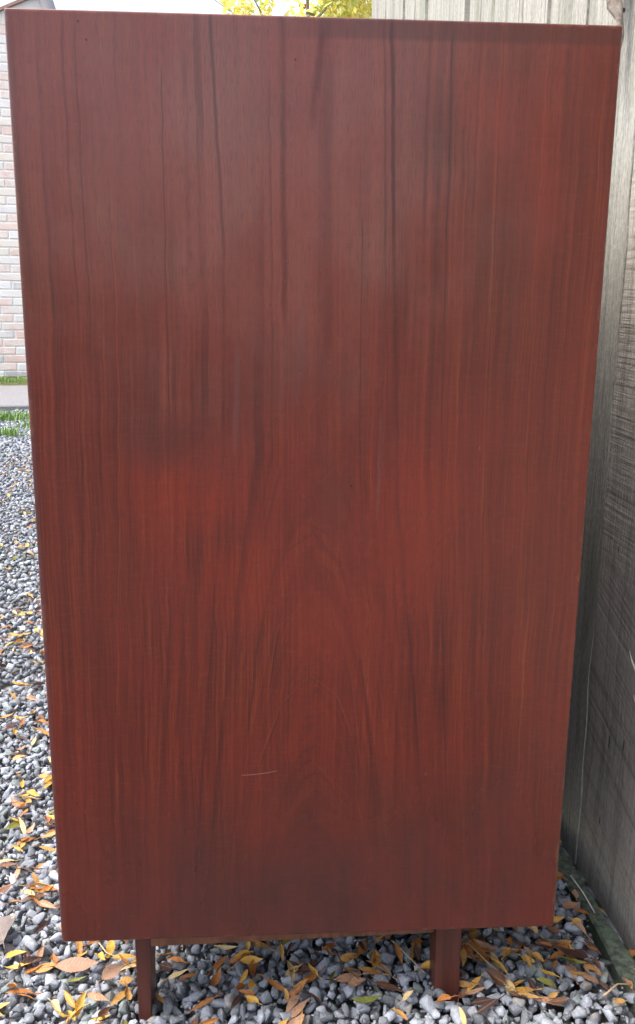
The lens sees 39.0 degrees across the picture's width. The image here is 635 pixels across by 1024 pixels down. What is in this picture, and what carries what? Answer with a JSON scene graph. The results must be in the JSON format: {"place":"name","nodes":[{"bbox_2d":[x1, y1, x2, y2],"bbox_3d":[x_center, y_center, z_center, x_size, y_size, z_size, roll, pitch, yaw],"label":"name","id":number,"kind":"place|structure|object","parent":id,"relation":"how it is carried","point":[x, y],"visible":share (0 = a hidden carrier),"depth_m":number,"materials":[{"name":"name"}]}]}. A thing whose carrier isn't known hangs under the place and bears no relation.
{"place":"outdoors","nodes":[
{"label":"outdoors","id":0,"kind":"place"},
{"bbox_2d":[0,376,26,385],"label":"verge","id":1,"kind":"structure","parent":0,"point":[8,383],"depth_m":7.82,"materials":[{"name":"plant"}]},
{"bbox_2d":[0,385,28,410],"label":"path","id":2,"kind":"structure","parent":0,"point":[14,397],"depth_m":6.46,"materials":[{"name":"concrete"}]},
{"bbox_2d":[0,0,368,16],"label":"sky","id":3,"kind":"structure","parent":0,"point":[171,6],"materials":[{"name":"white"}]},
{"bbox_2d":[0,409,634,1023],"bbox_3d":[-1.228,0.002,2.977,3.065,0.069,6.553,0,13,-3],"label":"gravel","id":4,"kind":"structure","parent":0,"point":[268,1011],"depth_m":0.94,"materials":[{"name":"gravel"}]},
{"bbox_2d":[0,915,14,948],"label":"fallen leaf","id":5,"kind":"object","parent":4,"relation":"on","point":[6,922],"visible":1,"depth_m":0.97,"materials":[{"name":"plant"}]},
{"bbox_2d":[0,820,23,830],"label":"fallen leaf","id":6,"kind":"object","parent":4,"relation":"on","point":[14,824],"visible":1,"depth_m":1.18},
{"bbox_2d":[0,950,26,957],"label":"fallen leaf","id":7,"kind":"object","parent":4,"relation":"on","point":[12,953],"visible":1,"depth_m":0.95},
{"bbox_2d":[0,375,29,437],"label":"grass","id":8,"kind":"structure","parent":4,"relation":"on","point":[9,417],"depth_m":5.41,"materials":[{"name":"plant"}]},
{"bbox_2d":[4,963,30,968],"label":"fallen leaf","id":9,"kind":"object","parent":4,"relation":"on","point":[15,966],"visible":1,"depth_m":0.93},
{"bbox_2d":[18,816,27,842],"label":"fallen leaf","id":10,"kind":"object","parent":4,"relation":"on","point":[23,827],"visible":0.96,"depth_m":1.18,"materials":[{"name":"plant"}]},
{"bbox_2d":[6,988,41,993],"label":"fallen leaf","id":11,"kind":"object","parent":4,"relation":"on","point":[19,990],"visible":1,"depth_m":0.90,"materials":[{"name":"plant"}]},
{"bbox_2d":[10,956,41,972],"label":"fallen leaf","id":12,"kind":"object","parent":4,"relation":"on","point":[29,959],"visible":1,"depth_m":0.93,"materials":[{"name":"plant"}]},
{"bbox_2d":[0,0,55,375],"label":"brick outbuilding","id":13,"kind":"structure","parent":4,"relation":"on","point":[12,353],"depth_m":8.26,"materials":[{"name":"brick"}]},
{"bbox_2d":[22,894,56,900],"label":"fallen leaf","id":14,"kind":"object","parent":4,"relation":"on","point":[31,897],"visible":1,"depth_m":1.03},
{"bbox_2d":[36,945,43,962],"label":"fallen leaf","id":15,"kind":"object","parent":4,"relation":"on","point":[39,953],"visible":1,"depth_m":0.95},
{"bbox_2d":[26,962,58,974],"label":"fallen leaf","id":16,"kind":"object","parent":4,"relation":"on","point":[39,969],"visible":1,"depth_m":0.93,"materials":[{"name":"plant"}]},
{"bbox_2d":[34,916,51,933],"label":"fallen leaf","id":17,"kind":"object","parent":4,"relation":"on","point":[42,925],"visible":1,"depth_m":0.99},
{"bbox_2d":[31,900,57,907],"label":"fallen leaf","id":18,"kind":"object","parent":4,"relation":"on","point":[45,903],"visible":1,"depth_m":1.02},
{"bbox_2d":[37,886,58,890],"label":"fallen leaf","id":19,"kind":"object","parent":4,"relation":"on","point":[46,888],"visible":1,"depth_m":1.05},
{"bbox_2d":[47,998,60,1011],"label":"fallen leaf","id":20,"kind":"object","parent":4,"relation":"on","point":[55,1004],"visible":1,"depth_m":0.88,"materials":[{"name":"plant"}]},
{"bbox_2d":[41,957,97,971],"bbox_3d":[-0.254,0.466,0.920,0.056,0.009,0.015,-2,13,-9],"label":"fallen leaf","id":21,"kind":"object","parent":4,"relation":"on","point":[74,964],"visible":1,"depth_m":0.92,"materials":[{"name":"plant"}]},
{"bbox_2d":[63,990,80,1013],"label":"fallen leaf","id":22,"kind":"object","parent":4,"relation":"on","point":[69,999],"visible":1,"depth_m":0.88,"materials":[{"name":"plant"}]},
{"bbox_2d":[75,990,86,1016],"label":"fallen leaf","id":23,"kind":"object","parent":4,"relation":"on","point":[80,1001],"visible":1,"depth_m":0.88,"materials":[{"name":"plant"}]},
{"bbox_2d":[76,948,88,956],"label":"fallen leaf","id":24,"kind":"object","parent":4,"relation":"on","point":[80,955],"visible":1,"depth_m":0.95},
{"bbox_2d":[76,941,82,953],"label":"fallen leaf","id":25,"kind":"object","parent":24,"relation":"on","point":[79,944],"visible":0.66,"depth_m":0.96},
{"bbox_2d":[80,991,108,1000],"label":"fallen leaf","id":26,"kind":"object","parent":4,"relation":"on","point":[95,995],"visible":1,"depth_m":0.89,"materials":[{"name":"plant"}]},
{"bbox_2d":[96,1006,110,1019],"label":"fallen leaf","id":27,"kind":"object","parent":4,"relation":"on","point":[103,1012],"visible":1,"depth_m":0.87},
{"bbox_2d":[96,963,124,983],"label":"fallen leaf","id":28,"kind":"object","parent":4,"relation":"on","point":[110,971],"visible":1,"depth_m":0.91,"materials":[{"name":"plant"}]},
{"bbox_2d":[106,940,114,956],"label":"fallen leaf","id":29,"kind":"object","parent":4,"relation":"on","point":[110,946],"visible":0.81,"depth_m":0.96,"materials":[{"name":"plant"}]},
{"bbox_2d":[106,954,135,959],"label":"fallen leaf","id":30,"kind":"object","parent":4,"relation":"on","point":[125,956],"visible":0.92,"depth_m":0.94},
{"bbox_2d":[110,986,134,1005],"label":"fallen leaf","id":31,"kind":"object","parent":4,"relation":"on","point":[119,996],"visible":1,"depth_m":0.89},
{"bbox_2d":[116,976,132,984],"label":"fallen leaf","id":32,"kind":"object","parent":4,"relation":"on","point":[127,980],"visible":1,"depth_m":0.91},
{"bbox_2d":[124,982,131,999],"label":"fallen leaf","id":33,"kind":"object","parent":4,"relation":"on","point":[128,994],"visible":1,"depth_m":0.90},
{"bbox_2d":[158,961,176,970],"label":"fallen leaf","id":34,"kind":"object","parent":4,"relation":"on","point":[166,966],"visible":1,"depth_m":0.93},
{"bbox_2d":[160,968,190,981],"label":"fallen leaf","id":35,"kind":"object","parent":4,"relation":"on","point":[175,974],"visible":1,"depth_m":0.92,"materials":[{"name":"plant"}]},
{"bbox_2d":[167,956,187,962],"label":"fallen leaf","id":36,"kind":"object","parent":4,"relation":"on","point":[176,958],"visible":1,"depth_m":0.94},
{"bbox_2d":[187,991,222,1013],"bbox_3d":[-0.111,0.482,0.880,0.041,0.002,0.006,-19,15,-28],"label":"fallen leaf","id":37,"kind":"object","parent":4,"relation":"on","point":[203,1002],"visible":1,"depth_m":0.88,"materials":[{"name":"plant"}]},
{"bbox_2d":[199,1018,218,1023],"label":"fallen leaf","id":38,"kind":"object","parent":4,"relation":"on","point":[210,1021],"visible":1,"depth_m":0.86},
{"bbox_2d":[210,966,220,986],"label":"fallen leaf","id":39,"kind":"object","parent":4,"relation":"on","point":[215,979],"visible":1,"depth_m":0.91,"materials":[{"name":"plant"}]},
{"bbox_2d":[207,955,226,975],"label":"fallen leaf","id":40,"kind":"object","parent":4,"relation":"on","point":[218,963],"visible":1,"depth_m":0.93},
{"bbox_2d":[214,945,236,949],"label":"fallen leaf","id":41,"kind":"object","parent":4,"relation":"on","point":[225,947],"visible":1,"depth_m":0.95,"materials":[{"name":"plant"}]},
{"bbox_2d":[230,994,243,1008],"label":"fallen leaf","id":42,"kind":"object","parent":4,"relation":"on","point":[237,1000],"visible":1,"depth_m":0.88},
{"bbox_2d":[227,953,252,964],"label":"fallen leaf","id":43,"kind":"object","parent":4,"relation":"on","point":[232,960],"visible":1,"depth_m":0.94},
{"bbox_2d":[234,950,254,958],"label":"fallen leaf","id":44,"kind":"object","parent":43,"relation":"on","point":[238,955],"visible":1,"depth_m":0.94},
{"bbox_2d":[238,990,254,994],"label":"fallen leaf","id":45,"kind":"object","parent":4,"relation":"on","point":[247,992],"visible":1,"depth_m":0.89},
{"bbox_2d":[241,955,261,963],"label":"fallen leaf","id":46,"kind":"object","parent":4,"relation":"on","point":[247,959],"visible":1,"depth_m":0.93,"materials":[{"name":"plant"}]},
{"bbox_2d":[249,956,256,976],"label":"fallen leaf","id":47,"kind":"object","parent":4,"relation":"on","point":[252,968],"visible":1,"depth_m":0.92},
{"bbox_2d":[246,995,262,1004],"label":"fallen leaf","id":48,"kind":"object","parent":4,"relation":"on","point":[252,999],"visible":1,"depth_m":0.88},
{"bbox_2d":[250,941,276,950],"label":"fallen leaf","id":49,"kind":"object","parent":4,"relation":"on","point":[258,944],"visible":0.91,"depth_m":0.96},
{"bbox_2d":[258,973,288,991],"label":"fallen leaf","id":50,"kind":"object","parent":4,"relation":"on","point":[275,984],"visible":1,"depth_m":0.90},
{"bbox_2d":[279,940,283,960],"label":"fallen leaf","id":51,"kind":"object","parent":4,"relation":"on","point":[281,950],"visible":0.95,"depth_m":0.94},
{"bbox_2d":[0,451,565,1023],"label":"leaf litter","id":52,"kind":"object","parent":4,"relation":"on","point":[48,779],"visible":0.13,"depth_m":1.50,"materials":[{"name":"plant"}]},
{"bbox_2d":[287,960,294,986],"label":"fallen leaf","id":53,"kind":"object","parent":4,"relation":"on","point":[290,965],"visible":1,"depth_m":0.91,"materials":[{"name":"plant"}]},
{"bbox_2d":[215,0,371,17],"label":"berry tree","id":54,"kind":"object","parent":4,"relation":"on","point":[354,8],"visible":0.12,"depth_m":6.38,"materials":[{"name":"yellow plant"}]},
{"bbox_2d":[288,985,300,997],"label":"fallen leaf","id":55,"kind":"object","parent":4,"relation":"on","point":[293,991],"visible":1,"depth_m":0.89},
{"bbox_2d":[286,989,303,1011],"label":"fallen leaf","id":56,"kind":"object","parent":4,"relation":"on","point":[292,1001],"visible":1,"depth_m":0.87,"materials":[{"name":"plant"}]},
{"bbox_2d":[287,1014,303,1023],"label":"fallen leaf","id":57,"kind":"object","parent":4,"relation":"on","point":[296,1020],"visible":1,"depth_m":0.85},
{"bbox_2d":[285,997,309,1023],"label":"fallen leaf","id":58,"kind":"object","parent":4,"relation":"on","point":[297,1009],"visible":1,"depth_m":0.86,"materials":[{"name":"plant"}]},
{"bbox_2d":[295,978,307,992],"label":"fallen leaf","id":59,"kind":"object","parent":4,"relation":"on","point":[302,983],"visible":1,"depth_m":0.89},
{"bbox_2d":[298,961,317,975],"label":"fallen leaf","id":60,"kind":"object","parent":4,"relation":"on","point":[311,963],"visible":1,"depth_m":0.92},
{"bbox_2d":[4,8,621,1023],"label":"cabinet","id":61,"kind":"object","parent":4,"relation":"on","point":[312,308],"visible":0.98,"depth_m":0.72,"materials":[{"name":"brown wood"}]},
{"bbox_2d":[303,966,325,983],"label":"fallen leaf","id":62,"kind":"object","parent":4,"relation":"on","point":[311,977],"visible":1,"depth_m":0.90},
{"bbox_2d":[308,962,321,978],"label":"fallen leaf","id":63,"kind":"object","parent":4,"relation":"on","point":[313,970],"visible":1,"depth_m":0.91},
{"bbox_2d":[316,943,335,951],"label":"fallen leaf","id":64,"kind":"object","parent":4,"relation":"on","point":[330,945],"visible":1,"depth_m":0.94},
{"bbox_2d":[337,953,359,961],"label":"fallen leaf","id":65,"kind":"object","parent":4,"relation":"on","point":[346,957],"visible":1,"depth_m":0.92,"materials":[{"name":"plant"}]},
{"bbox_2d":[333,971,370,981],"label":"fallen leaf","id":66,"kind":"object","parent":4,"relation":"on","point":[346,977],"visible":1,"depth_m":0.89,"materials":[{"name":"plant"}]},
{"bbox_2d":[342,976,365,985],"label":"fallen leaf","id":67,"kind":"object","parent":4,"relation":"on","point":[354,981],"visible":1,"depth_m":0.89,"materials":[{"name":"plant"}]},
{"bbox_2d":[354,938,367,951],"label":"fallen leaf","id":68,"kind":"object","parent":4,"relation":"on","point":[362,944],"visible":1,"depth_m":0.93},
{"bbox_2d":[356,939,367,958],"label":"fallen leaf","id":69,"kind":"object","parent":4,"relation":"on","point":[361,950],"visible":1,"depth_m":0.93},
{"bbox_2d":[351,995,380,1003],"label":"fallen leaf","id":70,"kind":"object","parent":4,"relation":"on","point":[366,999],"visible":1,"depth_m":0.86,"materials":[{"name":"plant"}]},
{"bbox_2d":[359,967,390,974],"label":"fallen leaf","id":71,"kind":"object","parent":4,"relation":"on","point":[366,969],"visible":1,"depth_m":0.90,"materials":[{"name":"plant"}]},
{"bbox_2d":[371,949,380,975],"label":"fallen leaf","id":72,"kind":"object","parent":71,"relation":"on","point":[374,963],"visible":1,"depth_m":0.91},
{"bbox_2d":[366,960,399,980],"bbox_3d":[0.066,0.460,0.902,0.040,0.005,0.008,19,0,28],"label":"fallen leaf","id":73,"kind":"object","parent":4,"relation":"on","point":[384,968],"visible":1,"depth_m":0.90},
{"bbox_2d":[365,977,404,992],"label":"fallen leaf","id":74,"kind":"object","parent":4,"relation":"on","point":[385,985],"visible":1,"depth_m":0.88,"materials":[{"name":"plant"}]},
{"bbox_2d":[394,942,401,963],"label":"fallen leaf","id":75,"kind":"object","parent":4,"relation":"on","point":[398,951],"visible":1,"depth_m":0.92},
{"bbox_2d":[391,1008,406,1019],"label":"fallen leaf","id":76,"kind":"object","parent":4,"relation":"on","point":[401,1013],"visible":1,"depth_m":0.84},
{"bbox_2d":[391,939,424,973],"bbox_3d":[0.092,0.453,0.914,0.002,0.006,0.060,-6,14,-28],"label":"twig","id":77,"kind":"object","parent":4,"relation":"on","point":[403,951],"visible":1,"depth_m":0.91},
{"bbox_2d":[409,933,421,959],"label":"fallen leaf","id":78,"kind":"object","parent":4,"relation":"on","point":[411,952],"visible":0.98,"depth_m":0.93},
{"bbox_2d":[413,937,420,962],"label":"fallen leaf","id":79,"kind":"object","parent":4,"relation":"on","point":[416,952],"visible":1,"depth_m":0.92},
{"bbox_2d":[414,961,429,970],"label":"fallen leaf","id":80,"kind":"object","parent":4,"relation":"on","point":[425,965],"visible":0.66,"depth_m":0.90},
{"bbox_2d":[435,994,455,1002],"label":"fallen leaf","id":81,"kind":"object","parent":4,"relation":"on","point":[443,997],"visible":1,"depth_m":0.85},
{"bbox_2d":[460,943,466,965],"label":"fallen leaf","id":82,"kind":"object","parent":4,"relation":"on","point":[463,954],"visible":0.98,"depth_m":0.92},
{"bbox_2d":[459,980,471,986],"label":"fallen leaf","id":83,"kind":"object","parent":4,"relation":"on","point":[462,983],"visible":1,"depth_m":0.88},
{"bbox_2d":[461,939,473,958],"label":"fallen leaf","id":84,"kind":"object","parent":4,"relation":"on","point":[469,950],"visible":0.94,"depth_m":0.92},
{"bbox_2d":[454,987,484,996],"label":"fallen leaf","id":85,"kind":"object","parent":4,"relation":"on","point":[473,991],"visible":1,"depth_m":0.87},
{"bbox_2d":[469,928,477,942],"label":"fallen leaf","id":86,"kind":"object","parent":4,"relation":"on","point":[473,933],"visible":0.69,"depth_m":0.96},
{"bbox_2d":[466,971,485,990],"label":"fallen leaf","id":87,"kind":"object","parent":4,"relation":"on","point":[476,979],"visible":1,"depth_m":0.88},
{"bbox_2d":[472,997,490,1004],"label":"fallen leaf","id":88,"kind":"object","parent":4,"relation":"on","point":[480,1001],"visible":1,"depth_m":0.86,"materials":[{"name":"plant"}]},
{"bbox_2d":[473,941,493,968],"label":"fallen leaf","id":89,"kind":"object","parent":4,"relation":"on","point":[482,951],"visible":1,"depth_m":0.92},
{"bbox_2d":[473,939,496,951],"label":"fallen leaf","id":90,"kind":"object","parent":4,"relation":"on","point":[482,944],"visible":1,"depth_m":0.93,"materials":[{"name":"plant"}]},
{"bbox_2d":[465,940,512,982],"bbox_3d":[0.171,0.453,0.903,0.005,0.007,0.065,-9,16,-35],"label":"twig","id":91,"kind":"object","parent":4,"relation":"on","point":[472,947],"visible":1,"depth_m":0.91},
{"bbox_2d":[476,994,505,1013],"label":"fallen leaf","id":92,"kind":"object","parent":4,"relation":"on","point":[488,1004],"visible":1,"depth_m":0.85,"materials":[{"name":"plant"}]},
{"bbox_2d":[484,969,508,985],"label":"fallen leaf","id":93,"kind":"object","parent":4,"relation":"on","point":[497,977],"visible":1,"depth_m":0.89,"materials":[{"name":"plant"}]},
{"bbox_2d":[372,0,634,959],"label":"wooden fence","id":94,"kind":"object","parent":4,"relation":"on","point":[598,826],"visible":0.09,"depth_m":1.02,"materials":[{"name":"grey"}]},
{"bbox_2d":[505,980,515,991],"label":"fallen leaf","id":95,"kind":"object","parent":4,"relation":"on","point":[510,984],"visible":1,"depth_m":0.88,"materials":[{"name":"plant"}]},
{"bbox_2d":[506,987,543,992],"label":"fallen leaf","id":96,"kind":"object","parent":4,"relation":"on","point":[528,989],"visible":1,"depth_m":0.87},
{"bbox_2d":[518,992,541,997],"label":"fallen leaf","id":97,"kind":"object","parent":4,"relation":"on","point":[528,995],"visible":1,"depth_m":0.86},
{"bbox_2d":[529,978,541,1000],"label":"fallen leaf","id":98,"kind":"object","parent":4,"relation":"on","point":[532,984],"visible":1,"depth_m":0.88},
{"bbox_2d":[526,951,544,961],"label":"fallen leaf","id":99,"kind":"object","parent":4,"relation":"on","point":[537,955],"visible":1,"depth_m":0.91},
{"bbox_2d":[535,940,558,947],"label":"fallen leaf","id":100,"kind":"object","parent":4,"relation":"on","point":[538,943],"visible":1,"depth_m":0.94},
{"bbox_2d":[537,977,556,987],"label":"fallen leaf","id":101,"kind":"object","parent":4,"relation":"on","point":[546,981],"visible":1,"depth_m":0.89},
{"bbox_2d":[535,996,562,1005],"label":"fallen leaf","id":102,"kind":"object","parent":4,"relation":"on","point":[545,999],"visible":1,"depth_m":0.86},
{"bbox_2d":[546,926,562,932],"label":"fallen leaf","id":103,"kind":"object","parent":4,"relation":"on","point":[553,929],"visible":1,"depth_m":0.96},
{"bbox_2d":[540,947,569,962],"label":"fallen leaf","id":104,"kind":"object","parent":4,"relation":"on","point":[553,956],"visible":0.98,"depth_m":0.92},
{"bbox_2d":[548,997,567,1002],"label":"fallen leaf","id":105,"kind":"object","parent":4,"relation":"on","point":[560,1000],"visible":1,"depth_m":0.86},
{"bbox_2d":[549,940,570,949],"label":"fallen leaf","id":106,"kind":"object","parent":4,"relation":"on","point":[566,943],"visible":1,"depth_m":0.94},
{"bbox_2d":[556,955,585,963],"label":"fallen leaf","id":107,"kind":"object","parent":4,"relation":"on","point":[576,961],"visible":1,"depth_m":0.91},
{"bbox_2d":[563,901,579,908],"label":"fallen leaf","id":108,"kind":"object","parent":4,"relation":"on","point":[568,904],"visible":1,"depth_m":1.00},
{"bbox_2d":[569,962,577,983],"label":"fallen leaf","id":109,"kind":"object","parent":4,"relation":"on","point":[571,966],"visible":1,"depth_m":0.90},
{"bbox_2d":[556,946,598,960],"bbox_3d":[0.264,0.448,0.910,0.044,0.009,0.022,9,-16,26],"label":"fallen leaf","id":110,"kind":"object","parent":4,"relation":"on","point":[579,953],"visible":1,"depth_m":0.91,"materials":[{"name":"plant"}]},
{"bbox_2d":[569,917,591,939],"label":"fallen leaf","id":111,"kind":"object","parent":4,"relation":"on","point":[581,926],"visible":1,"depth_m":0.96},
{"bbox_2d":[565,965,599,984],"bbox_3d":[0.268,0.464,0.893,0.045,0.003,0.010,18,11,25],"label":"fallen leaf","id":112,"kind":"object","parent":4,"relation":"on","point":[588,977],"visible":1,"depth_m":0.89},
{"bbox_2d":[558,845,634,1017],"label":"edging timber","id":113,"kind":"object","parent":4,"relation":"on","point":[610,946],"visible":0.23,"depth_m":0.98,"materials":[{"name":"wood"}]},
{"bbox_2d":[570,875,594,912],"bbox_3d":[0.312,0.451,1.014,0.005,0.024,0.098,-4,13,-18],"label":"twig","id":114,"kind":"object","parent":113,"relation":"on","point":[582,892],"visible":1,"depth_m":1.03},
{"bbox_2d":[602,983,633,996],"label":"twig","id":115,"kind":"object","parent":113,"relation":"on","point":[609,990],"visible":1,"depth_m":0.88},
{"bbox_2d":[597,976,615,996],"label":"fallen leaf","id":116,"kind":"object","parent":4,"relation":"on","point":[605,986],"visible":1,"depth_m":0.88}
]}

